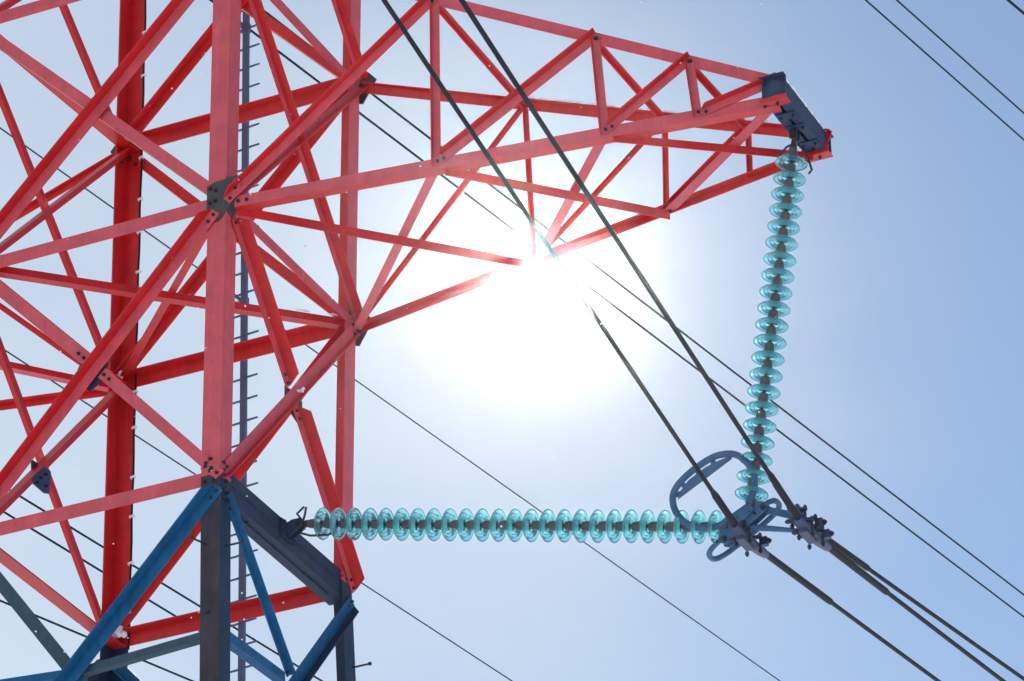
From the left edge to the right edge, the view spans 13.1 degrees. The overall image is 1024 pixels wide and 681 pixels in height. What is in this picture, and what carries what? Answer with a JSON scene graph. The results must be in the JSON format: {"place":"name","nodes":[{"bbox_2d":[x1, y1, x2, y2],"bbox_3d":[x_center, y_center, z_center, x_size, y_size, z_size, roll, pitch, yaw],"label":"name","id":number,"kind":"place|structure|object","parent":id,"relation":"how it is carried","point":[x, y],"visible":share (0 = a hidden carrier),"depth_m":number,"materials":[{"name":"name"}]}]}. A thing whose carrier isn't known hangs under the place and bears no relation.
{"place":"outdoors","nodes":[
{"label":"outdoors","id":0,"kind":"place"},
{"bbox_2d":[3,2,807,680],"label":"falling snow","id":1,"kind":"structure","parent":0,"point":[387,364],"depth_m":33.42,"materials":[{"name":"white snow"}]},
{"bbox_2d":[0,0,1023,680],"label":"sky","id":2,"kind":"structure","parent":0,"point":[907,288],"materials":[{"name":"blue"}]},
{"bbox_2d":[1006,0,1023,14],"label":"overhead wire","id":3,"kind":"object","parent":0,"point":[1015,6],"visible":1,"depth_m":33.16,"materials":[{"name":"black metal"}]},
{"bbox_3d":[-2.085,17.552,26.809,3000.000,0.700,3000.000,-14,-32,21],"label":"ground","id":4,"kind":"structure","parent":0,"visible":0},
{"bbox_2d":[0,0,833,680],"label":"pylon","id":5,"kind":"object","parent":4,"relation":"on","point":[216,506],"visible":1,"depth_m":37.90,"materials":[{"name":"red metal"}]},
{"bbox_2d":[0,600,193,680],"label":"overhead wire","id":6,"kind":"object","parent":5,"relation":"attached to","point":[85,636],"visible":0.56,"depth_m":45.38,"materials":[{"name":"black metal"}]},
{"bbox_2d":[4,512,231,651],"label":"overhead wire","id":7,"kind":"object","parent":5,"relation":"attached to","point":[85,561],"visible":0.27,"depth_m":45.13,"materials":[{"name":"black metal"}]},
{"bbox_2d":[112,626,126,637],"bbox_3d":[-3.441,2.547,38.782,0.174,0.128,0.127,-14,-32,21],"label":"snow clump","id":8,"kind":"object","parent":5,"relation":"attached to","point":[119,632],"visible":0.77,"depth_m":38.74,"materials":[{"name":"white snow"}]},
{"bbox_2d":[9,489,322,680],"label":"overhead wire","id":9,"kind":"object","parent":5,"relation":"attached to","point":[136,567],"visible":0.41,"depth_m":46.93,"materials":[{"name":"black metal"}]},
{"bbox_2d":[6,350,511,680],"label":"overhead wire","id":10,"kind":"object","parent":5,"relation":"attached to","point":[361,583],"visible":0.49,"depth_m":51.00,"materials":[{"name":"black metal"}]},
{"bbox_2d":[297,387,304,392],"bbox_3d":[-1.798,0.421,37.898,0.066,0.056,0.051,-14,-32,21],"label":"snow clump","id":11,"kind":"object","parent":5,"relation":"attached to","point":[301,390],"visible":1,"depth_m":37.88,"materials":[{"name":"white snow"}]},
{"bbox_2d":[0,127,779,680],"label":"overhead wire","id":12,"kind":"object","parent":5,"relation":"attached to","point":[442,441],"visible":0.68,"depth_m":53.17,"materials":[{"name":"black metal"}]},
{"bbox_2d":[293,506,722,543],"bbox_3d":[-0.087,1.497,36.216,3.836,1.199,0.274,-14,-32,21],"label":"insulator string","id":13,"kind":"object","parent":5,"relation":"hanging from","point":[354,524],"visible":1,"depth_m":36.17,"materials":[{"name":"teal glass"}]},
{"bbox_2d":[209,0,1023,617],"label":"overhead wire","id":14,"kind":"object","parent":5,"relation":"attached to","point":[643,328],"visible":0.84,"depth_m":52.47,"materials":[{"name":"black metal"}]},
{"bbox_2d":[265,11,1023,595],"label":"overhead wire","id":15,"kind":"object","parent":5,"relation":"attached to","point":[699,345],"visible":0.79,"depth_m":54.43,"materials":[{"name":"black metal"}]},
{"bbox_2d":[734,127,812,500],"bbox_3d":[2.119,-0.252,36.001,0.809,3.304,0.274,-14,-32,21],"label":"insulator string","id":16,"kind":"object","parent":5,"relation":"hanging from","point":[785,210],"visible":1,"depth_m":35.98,"materials":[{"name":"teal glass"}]},
{"bbox_2d":[669,450,833,561],"bbox_3d":[1.914,1.331,35.398,1.269,0.922,0.660,-14,-32,21],"label":"conductor yoke","id":17,"kind":"object","parent":16,"relation":"hanging from","point":[751,514],"visible":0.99,"depth_m":35.20,"materials":[{"name":"metal"}]},
{"bbox_2d":[381,0,940,680],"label":"conductor","id":18,"kind":"object","parent":17,"relation":"attached to","point":[777,562],"visible":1,"depth_m":33.55,"materials":[{"name":"metal"}]},
{"bbox_2d":[459,0,1005,680],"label":"conductor","id":19,"kind":"object","parent":17,"relation":"attached to","point":[835,552],"visible":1,"depth_m":33.37,"materials":[{"name":"metal"}]},
{"bbox_2d":[648,283,1023,680],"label":"conductor","id":20,"kind":"object","parent":17,"relation":"attached to","point":[851,556],"visible":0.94,"depth_m":37.21,"materials":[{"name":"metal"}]},
{"bbox_2d":[865,0,1023,140],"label":"overhead wire","id":21,"kind":"object","parent":5,"relation":"attached to","point":[936,62],"visible":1,"depth_m":46.18,"materials":[{"name":"black metal"}]},
{"bbox_2d":[896,0,1023,113],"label":"overhead wire","id":22,"kind":"object","parent":5,"relation":"attached to","point":[953,50],"visible":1,"depth_m":45.77,"materials":[{"name":"black metal"}]}
]}

